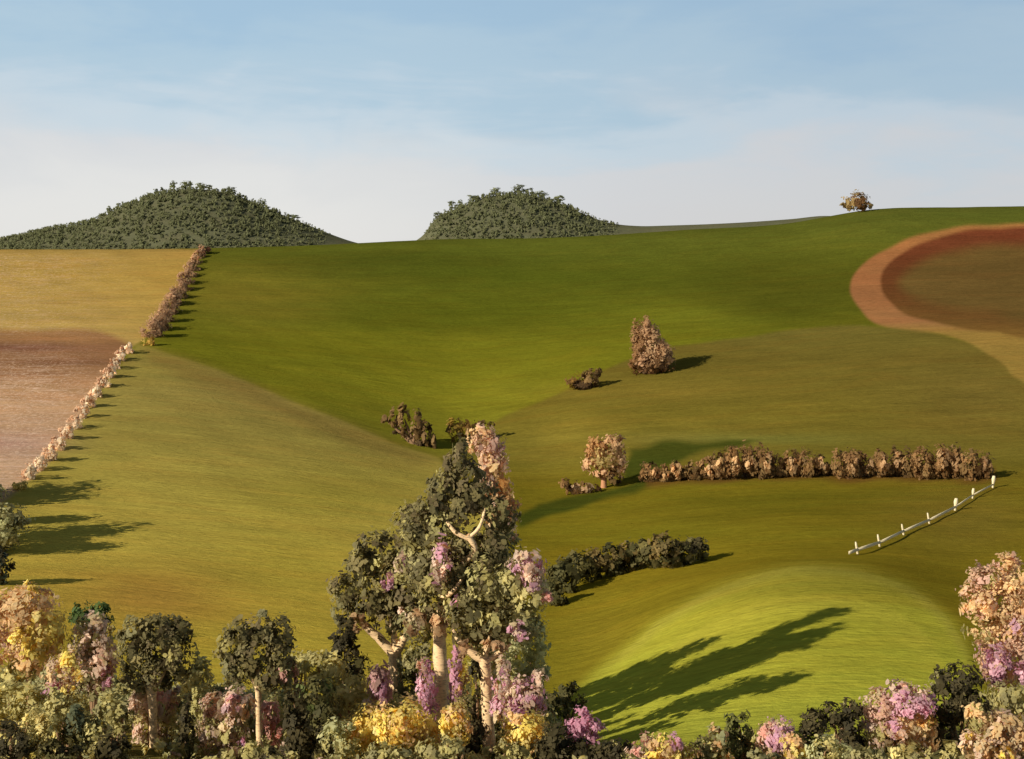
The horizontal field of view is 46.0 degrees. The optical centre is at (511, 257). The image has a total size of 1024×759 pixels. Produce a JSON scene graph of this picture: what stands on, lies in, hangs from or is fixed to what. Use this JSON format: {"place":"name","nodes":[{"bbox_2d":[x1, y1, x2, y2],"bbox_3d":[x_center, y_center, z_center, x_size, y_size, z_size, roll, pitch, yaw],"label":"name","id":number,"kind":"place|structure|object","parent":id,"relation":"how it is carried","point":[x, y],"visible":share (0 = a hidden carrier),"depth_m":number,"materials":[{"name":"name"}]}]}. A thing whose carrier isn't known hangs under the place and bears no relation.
{"place":"outdoors","nodes":[
{"label":"outdoors","id":0,"kind":"place"},
{"bbox_2d":[0,328,127,502],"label":"heather field","id":1,"kind":"structure","parent":0,"point":[48,378],"depth_m":355.68,"materials":[{"name":"brown soil"}]},
{"bbox_2d":[0,249,197,346],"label":"golden field","id":2,"kind":"structure","parent":0,"point":[120,293],"depth_m":513.11,"materials":[{"name":"yellow plant"}]},
{"bbox_2d":[1,189,355,248],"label":"hill","id":3,"kind":"structure","parent":0,"point":[329,238],"depth_m":996.86,"materials":[{"name":"green plant"}]},
{"bbox_2d":[0,185,330,248],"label":"forest","id":4,"kind":"object","parent":3,"relation":"on","point":[37,233],"visible":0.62,"depth_m":1002.53,"materials":[{"name":"green plant"}]},
{"bbox_2d":[0,343,484,758],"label":"pasture","id":5,"kind":"structure","parent":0,"point":[210,503],"depth_m":233.71,"materials":[{"name":"green plant"}]},
{"bbox_2d":[0,502,35,551],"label":"olive tree","id":6,"kind":"object","parent":5,"relation":"on","point":[9,519],"visible":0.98,"depth_m":184.94,"materials":[{"name":"green plant"}]},
{"bbox_2d":[0,714,36,758],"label":"dark bush","id":7,"kind":"object","parent":5,"relation":"on","point":[20,749],"visible":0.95,"depth_m":76.52,"materials":[{"name":"green plant"}]},
{"bbox_2d":[0,675,50,745],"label":"olive shrub","id":8,"kind":"object","parent":5,"relation":"on","point":[30,691],"visible":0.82,"depth_m":81.70,"materials":[{"name":"green plant"}]},
{"bbox_2d":[0,579,71,730],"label":"golden tree","id":9,"kind":"object","parent":5,"relation":"on","point":[35,633],"visible":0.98,"depth_m":88.99,"materials":[{"name":"yellow plant"}]},
{"bbox_2d":[15,704,64,758],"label":"olive shrub","id":10,"kind":"object","parent":5,"relation":"on","point":[40,730],"visible":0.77,"depth_m":77.73,"materials":[{"name":"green plant"}]},
{"bbox_2d":[34,736,86,758],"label":"dark bush","id":11,"kind":"object","parent":5,"relation":"on","point":[47,751],"visible":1,"depth_m":74.95,"materials":[{"name":"green plant"}]},
{"bbox_2d":[40,641,85,740],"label":"lilac shrub","id":12,"kind":"object","parent":5,"relation":"on","point":[67,661],"visible":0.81,"depth_m":85.47,"materials":[{"name":"yellow plant"}]},
{"bbox_2d":[34,685,93,750],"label":"olive shrub","id":13,"kind":"object","parent":5,"relation":"on","point":[55,698],"visible":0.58,"depth_m":82.59,"materials":[{"name":"green plant"}]},
{"bbox_2d":[57,698,100,758],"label":"dark bush","id":14,"kind":"object","parent":5,"relation":"on","point":[74,734],"visible":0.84,"depth_m":78.41,"materials":[{"name":"green plant"}]},
{"bbox_2d":[68,600,114,633],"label":"green bush","id":15,"kind":"object","parent":5,"relation":"on","point":[77,612],"visible":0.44,"depth_m":130.79,"materials":[{"name":"green plant"}]},
{"bbox_2d":[67,609,119,715],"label":"pink shrub","id":16,"kind":"object","parent":5,"relation":"on","point":[93,650],"visible":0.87,"depth_m":90.28,"materials":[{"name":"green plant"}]},
{"bbox_2d":[81,708,111,758],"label":"olive shrub","id":17,"kind":"object","parent":5,"relation":"on","point":[96,735],"visible":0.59,"depth_m":78.46,"materials":[{"name":"green plant"}]},
{"bbox_2d":[90,725,133,758],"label":"dark bush","id":18,"kind":"object","parent":5,"relation":"on","point":[111,750],"visible":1,"depth_m":75.59,"materials":[{"name":"green plant"}]},
{"bbox_2d":[91,687,137,745],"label":"olive shrub","id":19,"kind":"object","parent":5,"relation":"on","point":[117,707],"visible":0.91,"depth_m":83.60,"materials":[{"name":"green plant"}]},
{"bbox_2d":[107,611,197,747],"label":"gum tree","id":20,"kind":"object","parent":5,"relation":"on","point":[169,637],"visible":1,"depth_m":88.48,"materials":[{"name":"green plant"}]},
{"bbox_2d":[126,685,181,745],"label":"pink shrub","id":21,"kind":"object","parent":5,"relation":"on","point":[171,699],"visible":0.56,"depth_m":90.00,"materials":[{"name":"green plant"}]},
{"bbox_2d":[174,693,198,758],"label":"cypress","id":22,"kind":"object","parent":5,"relation":"on","point":[185,726],"visible":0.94,"depth_m":83.65,"materials":[{"name":"green plant"}]},
{"bbox_2d":[180,651,214,729],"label":"olive shrub","id":23,"kind":"object","parent":5,"relation":"on","point":[200,665],"visible":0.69,"depth_m":94.64,"materials":[{"name":"green plant"}]},
{"bbox_2d":[189,681,213,746],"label":"olive shrub","id":24,"kind":"object","parent":5,"relation":"on","point":[196,705],"visible":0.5,"depth_m":89.36,"materials":[{"name":"green plant"}]},
{"bbox_2d":[196,682,256,758],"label":"pale shrub","id":25,"kind":"object","parent":5,"relation":"on","point":[218,731],"visible":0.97,"depth_m":84.57,"materials":[{"name":"pink plant"}]},
{"bbox_2d":[212,609,298,747],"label":"gum tree","id":26,"kind":"object","parent":5,"relation":"on","point":[278,668],"visible":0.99,"depth_m":88.36,"materials":[{"name":"green plant"}]},
{"bbox_2d":[238,739,276,758],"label":"olive shrub","id":27,"kind":"object","parent":5,"relation":"on","point":[254,750],"visible":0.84,"depth_m":79.57,"materials":[{"name":"green plant"}]},
{"bbox_2d":[257,697,282,749],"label":"rose shrub","id":28,"kind":"object","parent":5,"relation":"on","point":[266,709],"visible":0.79,"depth_m":85.85,"materials":[{"name":"pink plant"}]},
{"bbox_2d":[276,674,341,758],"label":"dark bush","id":29,"kind":"object","parent":5,"relation":"on","point":[320,711],"visible":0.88,"depth_m":82.37,"materials":[{"name":"green plant"}]},
{"bbox_2d":[316,715,360,758],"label":"sage shrub","id":30,"kind":"object","parent":5,"relation":"on","point":[340,745],"visible":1,"depth_m":80.58,"materials":[{"name":"green plant"}]},
{"bbox_2d":[296,648,387,724],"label":"olive shrub","id":31,"kind":"object","parent":5,"relation":"on","point":[347,696],"visible":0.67,"depth_m":94.38,"materials":[{"name":"green plant"}]},
{"bbox_2d":[327,614,372,688],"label":"dark bush","id":32,"kind":"object","parent":5,"relation":"on","point":[348,637],"visible":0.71,"depth_m":100.58,"materials":[{"name":"green plant"}]},
{"bbox_2d":[341,700,392,758],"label":"wattle bush","id":33,"kind":"object","parent":5,"relation":"on","point":[364,724],"visible":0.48,"depth_m":83.08,"materials":[{"name":"yellow plant"}]},
{"bbox_2d":[362,659,392,717],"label":"lilac shrub","id":34,"kind":"object","parent":5,"relation":"on","point":[380,688],"visible":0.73,"depth_m":92.22,"materials":[{"name":"purple plant"}]},
{"bbox_2d":[325,499,434,697],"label":"gum tree","id":35,"kind":"object","parent":5,"relation":"on","point":[389,599],"visible":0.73,"depth_m":104.15,"materials":[{"name":"green plant"}]},
{"bbox_2d":[362,740,420,758],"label":"olive shrub","id":36,"kind":"object","parent":5,"relation":"on","point":[383,752],"visible":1,"depth_m":77.79,"materials":[{"name":"green plant"}]},
{"bbox_2d":[370,692,431,757],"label":"wattle bush","id":37,"kind":"object","parent":5,"relation":"on","point":[405,730],"visible":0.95,"depth_m":81.26,"materials":[{"name":"yellow plant"}]},
{"bbox_2d":[393,635,433,698],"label":"dark bush","id":38,"kind":"object","parent":5,"relation":"on","point":[408,662],"visible":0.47,"depth_m":103.21,"materials":[{"name":"green plant"}]},
{"bbox_2d":[403,705,442,757],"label":"wattle bush","id":39,"kind":"object","parent":5,"relation":"on","point":[434,733],"visible":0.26,"depth_m":83.20,"materials":[{"name":"yellow plant"}]},
{"bbox_2d":[415,656,439,729],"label":"lilac shrub","id":40,"kind":"object","parent":5,"relation":"on","point":[426,671],"visible":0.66,"depth_m":91.53,"materials":[{"name":"purple plant"}]},
{"bbox_2d":[415,734,469,758],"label":"olive shrub","id":41,"kind":"object","parent":5,"relation":"on","point":[441,752],"visible":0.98,"depth_m":78.52,"materials":[{"name":"green plant"}]},
{"bbox_2d":[438,696,473,758],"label":"wattle bush","id":42,"kind":"object","parent":5,"relation":"on","point":[448,725],"visible":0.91,"depth_m":81.55,"materials":[{"name":"yellow plant"}]},
{"bbox_2d":[391,432,521,737],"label":"gum tree","id":43,"kind":"object","parent":5,"relation":"on","point":[440,576],"visible":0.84,"depth_m":96.23,"materials":[{"name":"green plant"}]},
{"bbox_2d":[445,645,473,726],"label":"lilac shrub","id":44,"kind":"object","parent":5,"relation":"on","point":[456,671],"visible":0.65,"depth_m":92.60,"materials":[{"name":"purple plant"}]},
{"bbox_2d":[458,657,488,752],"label":"dark bush","id":45,"kind":"object","parent":5,"relation":"on","point":[474,741],"visible":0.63,"depth_m":90.56,"materials":[{"name":"green plant"}]},
{"bbox_2d":[0,0,1023,242],"label":"sky","id":46,"kind":"structure","parent":0,"point":[361,121],"materials":[{"name":"blue"}]},
{"bbox_2d":[89,206,1023,460],"bbox_3d":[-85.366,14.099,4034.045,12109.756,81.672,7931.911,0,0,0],"label":"ground","id":47,"kind":"structure","parent":0,"point":[368,336],"depth_m":488.21,"materials":[{"name":"green plant"}]},
{"bbox_2d":[380,402,437,448],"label":"brown bush","id":48,"kind":"object","parent":47,"relation":"on","point":[419,429],"visible":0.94,"depth_m":334.76,"materials":[{"name":"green plant"}]},
{"bbox_2d":[445,417,494,441],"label":"brown bush","id":49,"kind":"object","parent":47,"relation":"on","point":[459,426],"visible":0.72,"depth_m":344.37,"materials":[{"name":"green plant"}]},
{"bbox_2d":[839,189,872,211],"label":"skyline shrub","id":50,"kind":"object","parent":47,"relation":"on","point":[861,203],"visible":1,"depth_m":575.00,"materials":[{"name":"brown plant"}]},
{"bbox_2d":[418,194,827,239],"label":"hill","id":51,"kind":"structure","parent":0,"point":[625,229],"depth_m":1021.39,"materials":[{"name":"green plant"}]},
{"bbox_2d":[424,190,618,239],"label":"forest","id":52,"kind":"object","parent":51,"relation":"on","point":[497,194],"visible":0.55,"depth_m":1019.32,"materials":[{"name":"green plant"}]},
{"bbox_2d":[440,324,1023,758],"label":"pasture","id":53,"kind":"structure","parent":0,"point":[826,390],"depth_m":292.10,"materials":[{"name":"green plant"}]},
{"bbox_2d":[465,422,521,701],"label":"blossom tree","id":54,"kind":"object","parent":53,"relation":"on","point":[487,442],"visible":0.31,"depth_m":102.39,"materials":[{"name":"pink plant"}]},
{"bbox_2d":[442,545,556,752],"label":"gum tree","id":55,"kind":"object","parent":53,"relation":"on","point":[504,598],"visible":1,"depth_m":90.16,"materials":[{"name":"green plant"}]},
{"bbox_2d":[0,665,1022,758],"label":"undergrowth","id":56,"kind":"object","parent":53,"relation":"on","point":[950,746],"visible":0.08,"depth_m":88.20,"materials":[{"name":"green plant"}]},
{"bbox_2d":[493,740,529,758],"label":"olive shrub","id":57,"kind":"object","parent":53,"relation":"on","point":[515,751],"visible":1,"depth_m":79.56,"materials":[{"name":"green plant"}]},
{"bbox_2d":[488,652,550,730],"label":"lilac shrub","id":58,"kind":"object","parent":53,"relation":"on","point":[509,697],"visible":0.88,"depth_m":88.36,"materials":[{"name":"pink plant"}]},
{"bbox_2d":[488,707,551,758],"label":"wattle bush","id":59,"kind":"object","parent":53,"relation":"on","point":[530,732],"visible":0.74,"depth_m":83.33,"materials":[{"name":"yellow plant"}]},
{"bbox_2d":[496,600,551,693],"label":"sage tree","id":60,"kind":"object","parent":53,"relation":"on","point":[534,656],"visible":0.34,"depth_m":106.56,"materials":[{"name":"green plant"}]},
{"bbox_2d":[543,576,568,606],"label":"hedge bush","id":61,"kind":"object","parent":53,"relation":"on","point":[555,585],"visible":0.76,"depth_m":175.88,"materials":[{"name":"green plant"}]},
{"bbox_2d":[542,688,571,730],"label":"dark bush","id":62,"kind":"object","parent":53,"relation":"on","point":[556,703],"visible":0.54,"depth_m":100.86,"materials":[{"name":"green plant"}]},
{"bbox_2d":[545,554,582,593],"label":"hedge bush","id":63,"kind":"object","parent":53,"relation":"on","point":[563,570],"visible":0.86,"depth_m":183.72,"materials":[{"name":"green plant"}]},
{"bbox_2d":[558,477,601,494],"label":"brown bush","id":64,"kind":"object","parent":53,"relation":"on","point":[574,489],"visible":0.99,"depth_m":279.17,"materials":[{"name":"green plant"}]},
{"bbox_2d":[566,549,598,582],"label":"hedge bush","id":65,"kind":"object","parent":53,"relation":"on","point":[583,564],"visible":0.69,"depth_m":189.38,"materials":[{"name":"green plant"}]},
{"bbox_2d":[563,368,602,389],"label":"brown bush","id":66,"kind":"object","parent":53,"relation":"on","point":[587,382],"visible":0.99,"depth_m":384.14,"materials":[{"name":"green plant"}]},
{"bbox_2d":[583,546,612,578],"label":"hedge bush","id":67,"kind":"object","parent":53,"relation":"on","point":[595,552],"visible":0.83,"depth_m":191.64,"materials":[{"name":"green plant"}]},
{"bbox_2d":[580,433,628,487],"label":"pink tree","id":68,"kind":"object","parent":53,"relation":"on","point":[598,451],"visible":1,"depth_m":282.53,"materials":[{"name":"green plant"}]},
{"bbox_2d":[600,542,630,575],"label":"hedge bush","id":69,"kind":"object","parent":53,"relation":"on","point":[615,568],"visible":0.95,"depth_m":192.62,"materials":[{"name":"green plant"}]},
{"bbox_2d":[617,537,646,571],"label":"hedge bush","id":70,"kind":"object","parent":53,"relation":"on","point":[631,552],"visible":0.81,"depth_m":193.33,"materials":[{"name":"green plant"}]},
{"bbox_2d":[635,538,663,568],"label":"hedge bush","id":71,"kind":"object","parent":53,"relation":"on","point":[644,547],"visible":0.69,"depth_m":191.78,"materials":[{"name":"green plant"}]},
{"bbox_2d":[638,461,662,482],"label":"hedge bush","id":72,"kind":"object","parent":53,"relation":"on","point":[652,475],"visible":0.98,"depth_m":283.80,"materials":[{"name":"brown plant"}]},
{"bbox_2d":[628,315,675,374],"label":"pointed tree","id":73,"kind":"object","parent":53,"relation":"on","point":[654,355],"visible":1,"depth_m":394.49,"materials":[{"name":"brown plant"}]},
{"bbox_2d":[647,530,686,568],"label":"hedge bush","id":74,"kind":"object","parent":53,"relation":"on","point":[657,546],"visible":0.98,"depth_m":189.01,"materials":[{"name":"green plant"}]},
{"bbox_2d":[668,535,699,564],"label":"hedge bush","id":75,"kind":"object","parent":53,"relation":"on","point":[689,557],"visible":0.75,"depth_m":189.81,"materials":[{"name":"green plant"}]},
{"bbox_2d":[708,450,732,479],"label":"hedge bush","id":76,"kind":"object","parent":53,"relation":"on","point":[720,473],"visible":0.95,"depth_m":280.22,"materials":[{"name":"brown plant"}]},
{"bbox_2d":[722,446,745,479],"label":"hedge bush","id":77,"kind":"object","parent":53,"relation":"on","point":[735,462],"visible":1,"depth_m":279.31,"materials":[{"name":"brown plant"}]},
{"bbox_2d":[738,440,758,477],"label":"hedge bush","id":78,"kind":"object","parent":53,"relation":"on","point":[747,460],"visible":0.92,"depth_m":280.25,"materials":[{"name":"brown plant"}]},
{"bbox_2d":[751,442,775,479],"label":"hedge bush","id":79,"kind":"object","parent":53,"relation":"on","point":[766,471],"visible":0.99,"depth_m":278.80,"materials":[{"name":"brown plant"}]},
{"bbox_2d":[782,446,802,476],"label":"hedge bush","id":80,"kind":"object","parent":53,"relation":"on","point":[793,467],"visible":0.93,"depth_m":280.79,"materials":[{"name":"brown plant"}]},
{"bbox_2d":[797,446,820,477],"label":"hedge bush","id":81,"kind":"object","parent":53,"relation":"on","point":[808,470],"visible":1,"depth_m":278.60,"materials":[{"name":"brown plant"}]},
{"bbox_2d":[839,447,862,479],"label":"hedge bush","id":82,"kind":"object","parent":53,"relation":"on","point":[852,467],"visible":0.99,"depth_m":276.15,"materials":[{"name":"brown plant"}]},
{"bbox_2d":[872,447,894,477],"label":"hedge bush","id":83,"kind":"object","parent":53,"relation":"on","point":[882,465],"visible":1,"depth_m":276.19,"materials":[{"name":"brown plant"}]},
{"bbox_2d":[849,476,995,553],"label":"rail fence","id":84,"kind":"object","parent":53,"relation":"on","point":[879,542],"visible":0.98,"depth_m":215.15,"materials":[{"name":"white paint"}]},
{"bbox_2d":[909,446,937,479],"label":"hedge bush","id":85,"kind":"object","parent":53,"relation":"on","point":[922,473],"visible":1,"depth_m":273.74,"materials":[{"name":"brown plant"}]},
{"bbox_2d":[930,443,953,480],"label":"hedge bush","id":86,"kind":"object","parent":53,"relation":"on","point":[941,467],"visible":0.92,"depth_m":273.57,"materials":[{"name":"brown plant"}]},
{"bbox_2d":[958,448,982,480],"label":"hedge bush","id":87,"kind":"object","parent":53,"relation":"on","point":[969,474],"visible":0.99,"depth_m":271.17,"materials":[{"name":"brown plant"}]},
{"bbox_2d":[955,551,1023,734],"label":"peach tree","id":88,"kind":"object","parent":53,"relation":"on","point":[998,663],"visible":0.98,"depth_m":87.34,"materials":[{"name":"pink plant"}]},
{"bbox_2d":[979,680,1023,754],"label":"olive shrub","id":89,"kind":"object","parent":53,"relation":"on","point":[1011,698],"visible":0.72,"depth_m":82.37,"materials":[{"name":"green plant"}]},
{"bbox_2d":[559,565,984,758],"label":"knoll","id":90,"kind":"structure","parent":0,"point":[791,643],"depth_m":116.93,"materials":[{"name":"green plant"}]},
{"bbox_2d":[556,680,588,725],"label":"dark bush","id":91,"kind":"object","parent":90,"relation":"on","point":[566,692],"visible":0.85,"depth_m":102.80,"materials":[{"name":"green plant"}]},
{"bbox_2d":[529,720,632,758],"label":"dark bush","id":92,"kind":"object","parent":90,"relation":"on","point":[555,744],"visible":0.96,"depth_m":80.59,"materials":[{"name":"green plant"}]},
{"bbox_2d":[564,704,607,747],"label":"pink shrub","id":93,"kind":"object","parent":90,"relation":"on","point":[577,727],"visible":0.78,"depth_m":85.53,"materials":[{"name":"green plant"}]},
{"bbox_2d":[642,731,703,758],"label":"yellow bush","id":94,"kind":"object","parent":90,"relation":"on","point":[670,748],"visible":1,"depth_m":78.56,"materials":[{"name":"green plant"}]},
{"bbox_2d":[688,722,733,758],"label":"pale shrub","id":95,"kind":"object","parent":90,"relation":"on","point":[713,744],"visible":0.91,"depth_m":79.78,"materials":[{"name":"beige plant"}]},
{"bbox_2d":[716,709,760,758],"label":"dark bush","id":96,"kind":"object","parent":90,"relation":"on","point":[741,747],"visible":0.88,"depth_m":81.62,"materials":[{"name":"green plant"}]},
{"bbox_2d":[753,714,794,758],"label":"lilac shrub","id":97,"kind":"object","parent":90,"relation":"on","point":[769,733],"visible":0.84,"depth_m":81.24,"materials":[{"name":"pink plant"}]},
{"bbox_2d":[776,731,813,758],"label":"yellow bush","id":98,"kind":"object","parent":90,"relation":"on","point":[797,747],"visible":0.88,"depth_m":78.68,"materials":[{"name":"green plant"}]},
{"bbox_2d":[801,732,852,758],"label":"sage shrub","id":99,"kind":"object","parent":90,"relation":"on","point":[835,752],"visible":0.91,"depth_m":77.90,"materials":[{"name":"green plant"}]},
{"bbox_2d":[798,697,871,754],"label":"dark bush","id":100,"kind":"object","parent":90,"relation":"on","point":[843,720],"visible":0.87,"depth_m":82.56,"materials":[{"name":"green plant"}]},
{"bbox_2d":[846,744,891,758],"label":"olive shrub","id":101,"kind":"object","parent":90,"relation":"on","point":[871,754],"visible":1,"depth_m":75.86,"materials":[{"name":"green plant"}]},
{"bbox_2d":[853,675,940,756],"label":"lilac shrub","id":102,"kind":"object","parent":90,"relation":"on","point":[894,723],"visible":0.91,"depth_m":83.13,"materials":[{"name":"pink plant"}]},
{"bbox_2d":[928,659,997,752],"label":"dark bush","id":103,"kind":"object","parent":90,"relation":"on","point":[959,688],"visible":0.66,"depth_m":84.34,"materials":[{"name":"green plant"}]},
{"bbox_2d":[957,701,1023,758],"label":"peach shrub","id":104,"kind":"object","parent":90,"relation":"on","point":[990,729],"visible":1,"depth_m":78.33,"materials":[{"name":"pink plant"}]},
{"bbox_2d":[850,223,1023,381],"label":"dirt track","id":105,"kind":"structure","parent":0,"point":[873,301],"depth_m":453.86,"materials":[{"name":"brown soil"}]},
{"bbox_2d":[881,225,1023,336],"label":"ploughed field","id":106,"kind":"structure","parent":0,"point":[973,279],"depth_m":493.57,"materials":[{"name":"brown soil"}]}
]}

